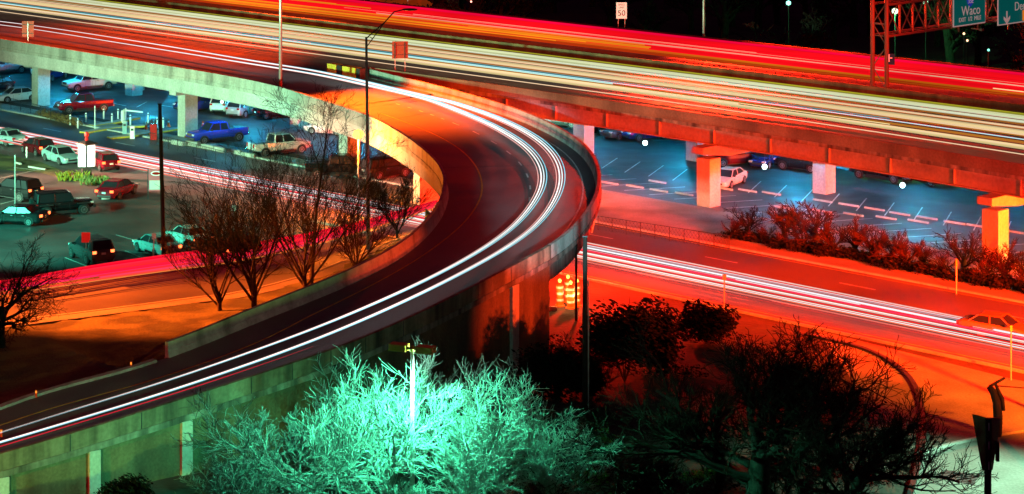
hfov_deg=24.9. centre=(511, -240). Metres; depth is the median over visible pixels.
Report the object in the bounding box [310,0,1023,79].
light stream
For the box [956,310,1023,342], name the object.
sedan
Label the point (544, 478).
bare tree
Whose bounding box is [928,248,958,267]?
bare shrub
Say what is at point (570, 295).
traffic drum
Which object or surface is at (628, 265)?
light stream
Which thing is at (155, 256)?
light stream
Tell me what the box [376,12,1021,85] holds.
light stream
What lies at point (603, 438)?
green bush
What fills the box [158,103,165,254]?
utility pole
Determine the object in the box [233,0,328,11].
light stream
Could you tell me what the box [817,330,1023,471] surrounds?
pavement
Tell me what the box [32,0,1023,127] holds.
light stream
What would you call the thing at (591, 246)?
light stream
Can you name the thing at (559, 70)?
light stream
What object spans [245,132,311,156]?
pickup truck
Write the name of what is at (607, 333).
evergreen tree
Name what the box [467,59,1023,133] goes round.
light stream
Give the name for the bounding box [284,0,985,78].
light stream
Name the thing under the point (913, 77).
light stream
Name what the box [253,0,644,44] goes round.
light stream
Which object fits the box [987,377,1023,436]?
signal mast
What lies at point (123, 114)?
barrier gate
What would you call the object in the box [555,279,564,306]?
traffic drum
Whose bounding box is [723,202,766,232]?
bare shrub
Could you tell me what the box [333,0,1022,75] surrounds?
light stream
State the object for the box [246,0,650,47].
light stream
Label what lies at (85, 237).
parking sign
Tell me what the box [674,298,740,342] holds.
evergreen tree
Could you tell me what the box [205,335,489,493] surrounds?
bare tree
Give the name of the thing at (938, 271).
bush
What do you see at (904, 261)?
bush
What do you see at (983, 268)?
bare shrub
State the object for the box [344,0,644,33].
light stream
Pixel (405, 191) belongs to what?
bare tree
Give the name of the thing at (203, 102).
suv
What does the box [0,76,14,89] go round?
hatchback
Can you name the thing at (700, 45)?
light stream
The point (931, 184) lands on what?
suv
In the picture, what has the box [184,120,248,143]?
pickup truck
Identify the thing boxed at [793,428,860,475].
undergrowth shrub
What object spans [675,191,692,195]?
wheel stop
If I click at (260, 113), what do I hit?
hatchback
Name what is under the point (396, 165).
suv
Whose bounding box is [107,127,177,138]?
traffic island
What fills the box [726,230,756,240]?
bush
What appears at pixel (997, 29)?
roadside tree
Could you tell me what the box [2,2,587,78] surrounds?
light stream
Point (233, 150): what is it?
kerb block
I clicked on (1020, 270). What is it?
bare shrub
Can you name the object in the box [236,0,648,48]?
light stream
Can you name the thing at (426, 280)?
light stream
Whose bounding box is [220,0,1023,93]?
light stream
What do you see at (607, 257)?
light stream
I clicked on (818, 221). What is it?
bare shrub
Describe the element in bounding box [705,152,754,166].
suv
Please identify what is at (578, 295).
traffic drum
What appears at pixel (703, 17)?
street lamp
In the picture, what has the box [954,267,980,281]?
bush
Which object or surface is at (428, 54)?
light stream
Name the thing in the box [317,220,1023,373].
kerb
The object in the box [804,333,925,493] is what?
kerb
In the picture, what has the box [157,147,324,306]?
bare tree
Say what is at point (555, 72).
light stream
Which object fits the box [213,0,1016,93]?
light stream
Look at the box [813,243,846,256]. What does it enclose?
bush
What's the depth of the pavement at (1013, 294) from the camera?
170.44 m
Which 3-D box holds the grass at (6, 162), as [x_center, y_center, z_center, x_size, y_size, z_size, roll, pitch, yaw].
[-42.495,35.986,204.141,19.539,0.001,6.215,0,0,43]
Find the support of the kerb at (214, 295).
on the road at (138, 289)
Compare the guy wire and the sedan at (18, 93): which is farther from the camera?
the sedan at (18, 93)
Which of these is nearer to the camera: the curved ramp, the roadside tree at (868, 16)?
the curved ramp
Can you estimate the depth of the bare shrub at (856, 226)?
169.50 m
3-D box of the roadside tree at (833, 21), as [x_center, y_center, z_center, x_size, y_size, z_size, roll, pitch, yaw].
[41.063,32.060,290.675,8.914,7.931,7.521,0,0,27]
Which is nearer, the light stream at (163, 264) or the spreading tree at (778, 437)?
the spreading tree at (778, 437)
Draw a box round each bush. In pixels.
[93,472,154,493]
[569,459,609,485]
[597,426,615,445]
[715,226,746,238]
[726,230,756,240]
[738,230,772,242]
[759,233,782,245]
[764,237,796,249]
[783,238,804,250]
[793,240,814,252]
[810,242,826,256]
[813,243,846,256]
[827,245,867,257]
[837,248,869,260]
[853,249,881,262]
[870,253,888,267]
[883,256,902,269]
[896,257,919,270]
[899,257,937,271]
[913,263,950,275]
[923,263,954,277]
[934,268,972,281]
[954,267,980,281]
[964,272,997,286]
[977,272,1003,285]
[989,277,1015,289]
[1001,274,1023,289]
[1015,282,1023,293]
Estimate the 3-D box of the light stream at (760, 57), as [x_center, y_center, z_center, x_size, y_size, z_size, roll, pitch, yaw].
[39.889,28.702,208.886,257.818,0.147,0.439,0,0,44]
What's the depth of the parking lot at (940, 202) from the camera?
197.07 m
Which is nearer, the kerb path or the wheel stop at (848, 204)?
the kerb path
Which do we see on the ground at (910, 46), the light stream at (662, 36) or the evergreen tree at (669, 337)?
the evergreen tree at (669, 337)
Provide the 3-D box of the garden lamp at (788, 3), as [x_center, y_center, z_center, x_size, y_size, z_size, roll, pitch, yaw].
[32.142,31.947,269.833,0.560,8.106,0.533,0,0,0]
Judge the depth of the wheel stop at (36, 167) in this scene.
204.61 m
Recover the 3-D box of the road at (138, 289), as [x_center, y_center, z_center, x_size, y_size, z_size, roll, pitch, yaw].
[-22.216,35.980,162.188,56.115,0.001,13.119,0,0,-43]
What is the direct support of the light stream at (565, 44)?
on the expressway bridge
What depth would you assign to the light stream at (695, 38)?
238.09 m
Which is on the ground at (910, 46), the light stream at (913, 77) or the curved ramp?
the curved ramp
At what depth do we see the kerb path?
153.68 m
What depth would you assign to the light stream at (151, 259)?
162.62 m
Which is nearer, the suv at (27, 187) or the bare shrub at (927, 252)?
the bare shrub at (927, 252)
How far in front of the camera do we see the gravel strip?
183.20 m
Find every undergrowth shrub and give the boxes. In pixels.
[504,468,579,493]
[508,352,564,395]
[548,330,589,368]
[560,340,643,401]
[568,389,627,435]
[581,428,691,493]
[592,429,638,461]
[612,451,666,493]
[625,385,709,444]
[631,444,700,493]
[651,465,712,493]
[684,432,744,470]
[698,379,745,428]
[699,458,740,493]
[722,378,781,425]
[735,468,852,493]
[736,426,821,493]
[741,456,806,493]
[792,428,857,483]
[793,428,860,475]
[835,420,911,475]
[843,423,888,468]
[845,411,927,474]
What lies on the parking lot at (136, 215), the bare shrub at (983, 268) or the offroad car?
the offroad car
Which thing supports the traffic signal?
on the ground at (910, 46)
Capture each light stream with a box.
[0,0,1023,135]
[0,1,889,118]
[0,3,612,83]
[0,4,1023,143]
[0,5,889,124]
[0,6,1023,146]
[0,7,1023,149]
[0,11,1023,154]
[0,21,559,441]
[0,22,564,442]
[0,127,960,318]
[0,128,959,318]
[0,139,1023,348]
[0,140,1023,352]
[0,200,436,281]
[0,201,435,282]
[0,202,435,284]
[0,204,434,286]
[0,209,430,294]
[0,348,307,446]
[1,0,1023,134]
[1,140,1023,349]
[1,202,435,283]
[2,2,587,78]
[2,21,562,441]
[2,22,556,440]
[2,25,541,431]
[2,127,961,317]
[3,25,538,429]
[3,208,431,293]
[4,1,1023,136]
[4,3,1023,139]
[4,4,1023,141]
[4,6,737,103]
[4,204,433,287]
[6,205,433,287]
[6,206,433,289]
[7,25,546,429]
[9,0,1022,132]
[13,140,1023,347]
[14,0,1023,132]
[14,140,1023,346]
[18,140,1023,344]
[20,0,1023,130]
[20,139,1023,342]
[22,133,956,318]
[22,139,1022,341]
[24,0,736,91]
[25,134,958,319]
[25,139,1023,341]
[26,135,1023,335]
[26,138,1023,339]
[28,0,1021,128]
[28,137,1023,337]
[30,137,1023,336]
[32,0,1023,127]
[41,0,565,66]
[48,0,1023,124]
[53,0,1023,123]
[57,0,1023,122]
[63,0,1023,121]
[67,0,589,65]
[74,148,1023,340]
[77,0,1023,119]
[82,0,1023,117]
[87,0,1023,116]
[97,0,1023,114]
[99,206,432,277]
[100,207,431,277]
[103,0,1023,113]
[104,3,1020,117]
[104,8,1022,126]
[187,0,1023,98]
[195,32,1023,147]
[196,0,1023,97]
[203,0,1006,94]
[204,1,954,90]
[207,0,555,40]
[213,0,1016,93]
[217,0,365,17]
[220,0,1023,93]
[225,0,585,41]
[230,2,1023,94]
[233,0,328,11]
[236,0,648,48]
[239,0,1023,90]
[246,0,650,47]
[250,0,1019,88]
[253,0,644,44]
[261,0,1023,87]
[265,0,1023,85]
[275,8,1023,95]
[282,0,1023,83]
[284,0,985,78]
[291,0,1023,82]
[296,0,1022,80]
[297,0,369,8]
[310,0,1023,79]
[319,0,1023,77]
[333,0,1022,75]
[336,0,1023,75]
[340,4,1023,80]
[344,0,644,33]
[344,7,1022,83]
[346,0,1023,74]
[373,8,942,71]
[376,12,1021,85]
[415,14,755,52]
[450,48,1023,120]
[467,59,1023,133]
[486,70,1023,145]
[519,25,1023,81]
[589,42,1023,92]
[628,46,992,88]
[646,45,1023,88]
[658,44,1023,86]
[668,45,1004,83]
[818,55,1018,77]
[993,88,1023,91]
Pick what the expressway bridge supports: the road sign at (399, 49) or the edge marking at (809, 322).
the road sign at (399, 49)
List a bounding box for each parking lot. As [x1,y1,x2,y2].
[0,68,1023,262]
[0,165,330,279]
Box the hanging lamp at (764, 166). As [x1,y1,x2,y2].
[762,154,766,168]
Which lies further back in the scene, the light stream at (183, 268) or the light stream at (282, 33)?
the light stream at (282, 33)
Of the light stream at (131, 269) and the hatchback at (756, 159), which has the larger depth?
the hatchback at (756, 159)
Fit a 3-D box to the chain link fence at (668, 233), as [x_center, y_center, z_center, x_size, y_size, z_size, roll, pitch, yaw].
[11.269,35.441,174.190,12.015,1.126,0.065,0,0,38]
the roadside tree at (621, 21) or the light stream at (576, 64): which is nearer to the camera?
the light stream at (576, 64)
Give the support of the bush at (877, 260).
on the gravel strip
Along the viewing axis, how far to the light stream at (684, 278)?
152.77 m
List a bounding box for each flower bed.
[55,170,89,180]
[78,174,110,184]
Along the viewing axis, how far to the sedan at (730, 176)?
196.01 m
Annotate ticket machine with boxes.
[122,121,127,133]
[129,125,134,138]
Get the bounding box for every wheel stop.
[28,166,45,169]
[601,181,618,184]
[626,184,643,188]
[648,179,666,183]
[650,188,667,192]
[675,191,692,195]
[738,188,756,192]
[762,191,780,195]
[813,198,832,202]
[838,202,858,206]
[843,212,863,216]
[864,206,884,210]
[876,215,896,219]
[889,211,909,215]
[907,218,928,223]
[916,215,937,219]
[943,220,964,224]
[967,223,981,227]
[1009,230,1023,233]
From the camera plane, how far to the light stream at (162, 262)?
161.53 m
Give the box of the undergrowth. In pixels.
[500,330,896,493]
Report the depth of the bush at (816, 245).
168.62 m
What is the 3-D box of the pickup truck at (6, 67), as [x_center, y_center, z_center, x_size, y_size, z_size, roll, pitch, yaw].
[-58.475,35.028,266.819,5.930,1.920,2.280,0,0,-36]
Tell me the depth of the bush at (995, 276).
158.93 m
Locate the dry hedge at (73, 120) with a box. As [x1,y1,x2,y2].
[35,109,84,126]
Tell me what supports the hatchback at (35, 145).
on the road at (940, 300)
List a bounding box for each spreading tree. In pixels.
[0,231,82,351]
[536,311,915,493]
[770,371,998,493]
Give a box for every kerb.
[0,108,1023,303]
[0,359,156,409]
[6,233,409,321]
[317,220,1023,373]
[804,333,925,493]
[926,428,1023,452]
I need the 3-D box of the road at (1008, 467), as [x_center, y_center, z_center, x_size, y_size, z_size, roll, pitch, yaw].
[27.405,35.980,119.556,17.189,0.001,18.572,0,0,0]
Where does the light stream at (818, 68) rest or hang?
on the expressway bridge
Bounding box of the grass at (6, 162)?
[0,154,90,184]
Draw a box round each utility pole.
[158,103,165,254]
[575,245,577,320]
[582,235,587,409]
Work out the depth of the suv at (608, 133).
219.72 m
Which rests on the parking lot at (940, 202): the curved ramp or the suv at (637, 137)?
the suv at (637, 137)
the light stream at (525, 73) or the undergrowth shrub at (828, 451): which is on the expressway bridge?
the light stream at (525, 73)
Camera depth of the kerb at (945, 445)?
122.57 m
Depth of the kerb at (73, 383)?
123.76 m
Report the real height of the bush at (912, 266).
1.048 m
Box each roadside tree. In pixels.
[617,0,642,23]
[694,0,763,38]
[725,5,835,49]
[728,0,753,26]
[800,0,877,37]
[803,0,880,45]
[855,0,903,36]
[875,0,933,38]
[902,0,909,22]
[903,0,1012,63]
[915,0,952,46]
[927,0,1006,65]
[994,4,999,31]
[1010,22,1023,69]
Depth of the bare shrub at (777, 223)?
174.49 m
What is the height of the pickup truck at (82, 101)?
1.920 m
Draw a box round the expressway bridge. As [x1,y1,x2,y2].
[0,0,1023,264]
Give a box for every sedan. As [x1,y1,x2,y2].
[0,86,31,102]
[0,127,27,146]
[0,203,49,226]
[41,144,77,164]
[95,178,138,199]
[132,232,181,255]
[165,224,210,245]
[303,124,338,135]
[720,166,747,188]
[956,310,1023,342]
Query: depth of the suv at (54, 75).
260.82 m
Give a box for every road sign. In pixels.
[22,21,33,36]
[392,41,407,58]
[953,0,984,31]
[997,0,1023,28]
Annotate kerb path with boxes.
[5,237,404,327]
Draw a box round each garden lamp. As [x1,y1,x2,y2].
[786,1,790,45]
[892,8,897,53]
[963,33,964,63]
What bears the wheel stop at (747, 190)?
on the parking lot at (940, 202)
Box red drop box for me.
[150,119,156,139]
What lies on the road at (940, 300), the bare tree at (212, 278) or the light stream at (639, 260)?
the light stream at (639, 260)
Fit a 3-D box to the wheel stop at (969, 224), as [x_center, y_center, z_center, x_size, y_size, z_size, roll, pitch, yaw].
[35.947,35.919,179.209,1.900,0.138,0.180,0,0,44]
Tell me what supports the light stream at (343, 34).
on the expressway bridge
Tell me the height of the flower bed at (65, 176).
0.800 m
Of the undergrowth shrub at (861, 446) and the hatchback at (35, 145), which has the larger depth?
the hatchback at (35, 145)
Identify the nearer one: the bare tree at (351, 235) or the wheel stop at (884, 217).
the bare tree at (351, 235)
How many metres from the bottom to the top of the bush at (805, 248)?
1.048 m
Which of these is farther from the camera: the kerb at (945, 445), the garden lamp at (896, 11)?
the garden lamp at (896, 11)
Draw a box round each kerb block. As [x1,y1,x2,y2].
[171,139,186,145]
[186,140,200,145]
[201,143,215,149]
[214,146,227,152]
[228,148,242,153]
[241,151,256,157]
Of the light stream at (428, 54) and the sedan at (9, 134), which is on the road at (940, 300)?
the sedan at (9, 134)
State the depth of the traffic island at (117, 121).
230.47 m
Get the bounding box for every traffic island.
[79,124,144,132]
[89,116,140,125]
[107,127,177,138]
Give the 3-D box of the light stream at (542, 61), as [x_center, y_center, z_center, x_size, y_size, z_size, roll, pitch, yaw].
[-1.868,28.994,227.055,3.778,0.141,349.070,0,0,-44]
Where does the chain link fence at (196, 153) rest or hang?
on the road at (940, 300)
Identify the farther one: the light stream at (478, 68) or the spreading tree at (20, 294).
the light stream at (478, 68)
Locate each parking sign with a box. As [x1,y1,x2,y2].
[81,232,89,248]
[152,233,155,255]
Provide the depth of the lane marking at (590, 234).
167.07 m
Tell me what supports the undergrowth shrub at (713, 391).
on the ground at (910, 46)
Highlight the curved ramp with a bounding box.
[0,24,601,493]
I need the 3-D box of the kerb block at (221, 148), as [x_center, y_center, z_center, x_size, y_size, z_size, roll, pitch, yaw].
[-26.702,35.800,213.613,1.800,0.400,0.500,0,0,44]
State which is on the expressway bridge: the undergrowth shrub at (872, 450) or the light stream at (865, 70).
the light stream at (865, 70)
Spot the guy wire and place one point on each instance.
(588, 342)
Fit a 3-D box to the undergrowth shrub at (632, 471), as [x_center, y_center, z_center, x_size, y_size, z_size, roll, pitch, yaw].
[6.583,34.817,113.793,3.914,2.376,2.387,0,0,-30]
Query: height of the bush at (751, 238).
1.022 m
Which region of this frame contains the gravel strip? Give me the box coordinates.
[598,190,1022,291]
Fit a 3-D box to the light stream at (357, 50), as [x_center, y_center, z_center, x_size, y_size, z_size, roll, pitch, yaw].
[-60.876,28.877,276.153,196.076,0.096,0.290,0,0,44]
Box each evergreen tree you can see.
[505,342,609,403]
[575,297,665,381]
[635,294,685,373]
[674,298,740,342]
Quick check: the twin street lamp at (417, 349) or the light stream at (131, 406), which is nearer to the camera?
the twin street lamp at (417, 349)
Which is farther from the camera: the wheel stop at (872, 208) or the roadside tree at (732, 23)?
the roadside tree at (732, 23)
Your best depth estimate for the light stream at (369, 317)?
138.87 m
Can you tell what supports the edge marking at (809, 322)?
on the road at (940, 300)
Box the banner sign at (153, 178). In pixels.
[148,168,159,198]
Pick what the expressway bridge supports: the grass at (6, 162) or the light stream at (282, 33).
the light stream at (282, 33)
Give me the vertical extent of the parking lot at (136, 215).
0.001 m
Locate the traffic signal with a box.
[972,414,1000,493]
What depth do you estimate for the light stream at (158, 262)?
162.02 m
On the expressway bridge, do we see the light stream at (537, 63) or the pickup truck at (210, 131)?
the light stream at (537, 63)
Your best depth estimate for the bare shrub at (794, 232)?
171.44 m
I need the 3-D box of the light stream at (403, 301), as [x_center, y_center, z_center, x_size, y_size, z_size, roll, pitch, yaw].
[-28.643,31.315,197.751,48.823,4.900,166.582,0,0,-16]
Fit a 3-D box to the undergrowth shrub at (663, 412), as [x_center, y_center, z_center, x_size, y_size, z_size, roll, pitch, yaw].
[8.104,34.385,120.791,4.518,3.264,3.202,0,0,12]
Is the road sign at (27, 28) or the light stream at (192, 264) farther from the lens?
the road sign at (27, 28)
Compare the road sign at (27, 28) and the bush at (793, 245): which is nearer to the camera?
the bush at (793, 245)
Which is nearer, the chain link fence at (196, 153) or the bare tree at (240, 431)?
the bare tree at (240, 431)
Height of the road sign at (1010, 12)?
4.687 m
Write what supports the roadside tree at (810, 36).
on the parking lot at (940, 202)
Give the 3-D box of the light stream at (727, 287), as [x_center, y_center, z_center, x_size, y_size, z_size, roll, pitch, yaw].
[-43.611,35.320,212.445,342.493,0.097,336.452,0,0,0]
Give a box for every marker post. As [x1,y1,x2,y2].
[722,274,725,309]
[956,259,957,293]
[1010,325,1012,379]
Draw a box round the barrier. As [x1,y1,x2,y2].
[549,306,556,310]
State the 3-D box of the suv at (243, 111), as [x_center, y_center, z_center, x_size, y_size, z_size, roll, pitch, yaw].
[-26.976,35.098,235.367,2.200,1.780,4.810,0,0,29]
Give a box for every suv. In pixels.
[0,176,43,201]
[50,70,68,81]
[68,234,114,264]
[173,96,210,109]
[209,99,227,112]
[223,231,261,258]
[226,102,254,117]
[359,156,411,179]
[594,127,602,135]
[600,128,623,140]
[621,131,665,141]
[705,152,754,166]
[773,156,812,172]
[909,178,938,186]
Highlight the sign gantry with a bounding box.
[870,0,996,87]
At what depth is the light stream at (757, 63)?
218.93 m
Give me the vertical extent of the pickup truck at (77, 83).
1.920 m
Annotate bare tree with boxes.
[151,163,277,310]
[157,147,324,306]
[171,380,431,493]
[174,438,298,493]
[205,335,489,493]
[213,109,405,286]
[238,77,409,284]
[269,351,414,493]
[309,163,410,265]
[343,459,520,493]
[363,159,436,237]
[363,341,593,493]
[406,354,625,493]
[492,408,614,493]
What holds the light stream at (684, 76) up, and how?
on the expressway bridge
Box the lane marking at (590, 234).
[44,128,1023,339]
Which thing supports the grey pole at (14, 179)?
on the parking lot at (136, 215)
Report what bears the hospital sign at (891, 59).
attached to the sign gantry
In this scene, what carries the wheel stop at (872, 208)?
on the parking lot at (940, 202)
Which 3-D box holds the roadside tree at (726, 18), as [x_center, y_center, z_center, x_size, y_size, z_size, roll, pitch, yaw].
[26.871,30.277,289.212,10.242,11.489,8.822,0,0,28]
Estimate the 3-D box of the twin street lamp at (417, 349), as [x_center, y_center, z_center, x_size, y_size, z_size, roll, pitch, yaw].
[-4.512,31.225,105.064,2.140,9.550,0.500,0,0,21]
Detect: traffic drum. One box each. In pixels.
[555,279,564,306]
[563,275,570,302]
[566,281,574,308]
[573,279,581,306]
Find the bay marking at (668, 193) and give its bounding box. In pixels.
[2,102,1018,265]
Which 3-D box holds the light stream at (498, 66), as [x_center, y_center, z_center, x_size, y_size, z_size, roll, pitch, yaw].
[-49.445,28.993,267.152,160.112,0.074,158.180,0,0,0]
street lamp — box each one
[279,0,281,86]
[352,129,363,192]
[365,8,416,249]
[388,342,435,491]
[702,0,704,35]
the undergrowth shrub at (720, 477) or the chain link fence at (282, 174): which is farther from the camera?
the chain link fence at (282, 174)
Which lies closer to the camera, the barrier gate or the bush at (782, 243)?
the bush at (782, 243)
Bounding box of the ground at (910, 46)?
[0,0,1023,493]
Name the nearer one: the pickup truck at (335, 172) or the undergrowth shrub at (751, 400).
the undergrowth shrub at (751, 400)
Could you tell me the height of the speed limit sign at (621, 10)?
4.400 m
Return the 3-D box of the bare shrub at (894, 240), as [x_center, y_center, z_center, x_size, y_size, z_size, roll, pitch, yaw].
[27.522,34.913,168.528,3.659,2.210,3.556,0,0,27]
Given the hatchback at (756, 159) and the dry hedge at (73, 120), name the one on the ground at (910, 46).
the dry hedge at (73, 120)
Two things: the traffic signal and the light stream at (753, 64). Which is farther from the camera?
the light stream at (753, 64)
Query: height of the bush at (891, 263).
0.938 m
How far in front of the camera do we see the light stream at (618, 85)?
199.77 m
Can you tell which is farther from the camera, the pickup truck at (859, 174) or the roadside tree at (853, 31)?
the roadside tree at (853, 31)
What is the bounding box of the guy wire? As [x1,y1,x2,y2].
[588,278,588,406]
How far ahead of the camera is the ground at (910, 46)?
144.97 m
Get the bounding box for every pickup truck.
[0,62,27,72]
[53,92,114,113]
[61,75,117,91]
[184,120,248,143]
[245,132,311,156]
[305,153,362,177]
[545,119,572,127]
[849,168,909,183]
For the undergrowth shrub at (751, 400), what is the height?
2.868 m
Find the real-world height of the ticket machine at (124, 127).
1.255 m
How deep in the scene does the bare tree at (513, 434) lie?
108.69 m
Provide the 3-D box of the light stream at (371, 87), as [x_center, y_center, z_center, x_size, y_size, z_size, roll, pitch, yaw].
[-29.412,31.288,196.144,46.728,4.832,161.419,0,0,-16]
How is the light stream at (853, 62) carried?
on the expressway bridge
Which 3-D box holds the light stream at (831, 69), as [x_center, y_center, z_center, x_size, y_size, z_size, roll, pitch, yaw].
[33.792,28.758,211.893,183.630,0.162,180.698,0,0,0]
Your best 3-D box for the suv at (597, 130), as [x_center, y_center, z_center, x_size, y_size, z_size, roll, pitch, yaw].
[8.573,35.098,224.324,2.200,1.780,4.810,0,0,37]
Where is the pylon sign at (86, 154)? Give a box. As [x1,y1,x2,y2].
[76,131,96,176]
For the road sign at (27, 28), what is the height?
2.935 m
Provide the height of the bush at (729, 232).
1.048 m
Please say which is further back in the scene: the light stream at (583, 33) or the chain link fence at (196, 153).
the light stream at (583, 33)
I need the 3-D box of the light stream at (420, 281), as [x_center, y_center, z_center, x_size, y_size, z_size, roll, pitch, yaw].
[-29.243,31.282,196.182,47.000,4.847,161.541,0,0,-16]
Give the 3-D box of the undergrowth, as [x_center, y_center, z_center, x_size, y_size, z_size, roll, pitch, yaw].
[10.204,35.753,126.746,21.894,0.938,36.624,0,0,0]
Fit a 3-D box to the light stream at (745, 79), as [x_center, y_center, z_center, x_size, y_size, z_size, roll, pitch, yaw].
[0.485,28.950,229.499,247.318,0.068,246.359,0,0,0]
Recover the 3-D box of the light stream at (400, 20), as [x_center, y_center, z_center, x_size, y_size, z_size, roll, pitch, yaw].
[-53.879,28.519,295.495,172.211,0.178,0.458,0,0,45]
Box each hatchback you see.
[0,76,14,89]
[20,136,54,156]
[93,151,120,171]
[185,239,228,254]
[252,107,289,119]
[749,152,779,168]
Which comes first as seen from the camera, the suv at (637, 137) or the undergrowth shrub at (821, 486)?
the undergrowth shrub at (821, 486)
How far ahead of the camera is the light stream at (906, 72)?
211.97 m
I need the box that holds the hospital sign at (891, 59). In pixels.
[888,54,894,64]
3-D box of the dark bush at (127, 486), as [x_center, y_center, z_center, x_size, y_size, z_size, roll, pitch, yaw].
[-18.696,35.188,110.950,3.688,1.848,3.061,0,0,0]
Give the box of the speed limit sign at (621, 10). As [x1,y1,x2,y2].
[616,2,626,27]
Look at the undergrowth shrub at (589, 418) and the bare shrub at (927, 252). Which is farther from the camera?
the bare shrub at (927, 252)
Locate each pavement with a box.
[0,103,1023,300]
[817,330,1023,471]
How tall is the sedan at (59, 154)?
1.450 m
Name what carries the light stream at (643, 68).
on the expressway bridge
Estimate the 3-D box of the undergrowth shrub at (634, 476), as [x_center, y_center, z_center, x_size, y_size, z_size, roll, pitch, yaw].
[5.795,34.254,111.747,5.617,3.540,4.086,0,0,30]
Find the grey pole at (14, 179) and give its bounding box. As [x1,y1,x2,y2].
[14,155,15,203]
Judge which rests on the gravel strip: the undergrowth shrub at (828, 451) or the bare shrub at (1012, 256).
the bare shrub at (1012, 256)
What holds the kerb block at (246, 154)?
on the ground at (910, 46)
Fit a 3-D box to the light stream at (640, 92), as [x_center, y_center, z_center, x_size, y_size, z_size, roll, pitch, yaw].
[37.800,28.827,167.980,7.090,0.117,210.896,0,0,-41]
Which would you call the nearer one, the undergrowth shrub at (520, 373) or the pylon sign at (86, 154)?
the undergrowth shrub at (520, 373)
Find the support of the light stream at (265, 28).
on the expressway bridge
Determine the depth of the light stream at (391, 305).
159.27 m
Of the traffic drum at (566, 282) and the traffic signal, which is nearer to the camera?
the traffic signal
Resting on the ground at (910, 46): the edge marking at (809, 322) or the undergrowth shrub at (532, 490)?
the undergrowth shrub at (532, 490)
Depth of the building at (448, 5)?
318.45 m
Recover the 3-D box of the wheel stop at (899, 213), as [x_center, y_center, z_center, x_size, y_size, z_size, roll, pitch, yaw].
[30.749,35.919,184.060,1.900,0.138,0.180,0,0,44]
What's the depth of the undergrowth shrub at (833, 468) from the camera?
115.77 m
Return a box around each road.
[0,110,1023,369]
[0,215,424,319]
[914,432,1023,493]
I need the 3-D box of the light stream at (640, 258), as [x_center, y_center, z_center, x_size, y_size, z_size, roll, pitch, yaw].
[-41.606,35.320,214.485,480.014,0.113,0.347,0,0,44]
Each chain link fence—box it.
[11,98,70,122]
[150,132,234,165]
[235,154,341,190]
[598,216,729,250]
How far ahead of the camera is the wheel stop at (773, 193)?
192.66 m
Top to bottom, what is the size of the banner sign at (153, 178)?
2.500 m
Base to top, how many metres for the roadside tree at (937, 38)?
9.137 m
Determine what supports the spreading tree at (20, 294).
on the ground at (910, 46)
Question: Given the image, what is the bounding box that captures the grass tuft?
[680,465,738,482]
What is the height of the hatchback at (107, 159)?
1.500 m
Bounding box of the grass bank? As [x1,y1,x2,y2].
[0,208,429,403]
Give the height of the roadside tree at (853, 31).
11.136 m
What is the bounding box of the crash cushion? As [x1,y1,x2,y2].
[327,63,364,78]
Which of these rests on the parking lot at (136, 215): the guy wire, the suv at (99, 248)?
the suv at (99, 248)
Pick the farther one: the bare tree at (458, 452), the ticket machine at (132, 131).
the ticket machine at (132, 131)
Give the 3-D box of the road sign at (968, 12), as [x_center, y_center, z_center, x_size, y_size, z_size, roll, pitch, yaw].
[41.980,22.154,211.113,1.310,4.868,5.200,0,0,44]
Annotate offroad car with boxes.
[29,189,95,216]
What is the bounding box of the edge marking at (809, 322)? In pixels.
[563,224,1023,367]
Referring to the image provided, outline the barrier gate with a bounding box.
[121,109,142,120]
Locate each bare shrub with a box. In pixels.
[721,217,748,231]
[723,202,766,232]
[744,224,777,236]
[761,203,804,237]
[767,199,839,240]
[774,212,817,245]
[793,220,851,247]
[833,214,876,248]
[850,224,909,255]
[870,224,914,252]
[870,236,927,262]
[907,242,940,261]
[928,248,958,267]
[930,223,993,269]
[969,250,1017,283]
[973,238,1023,276]
[996,251,1023,280]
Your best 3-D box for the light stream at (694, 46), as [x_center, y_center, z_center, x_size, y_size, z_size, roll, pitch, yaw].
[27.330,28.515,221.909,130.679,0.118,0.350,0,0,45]

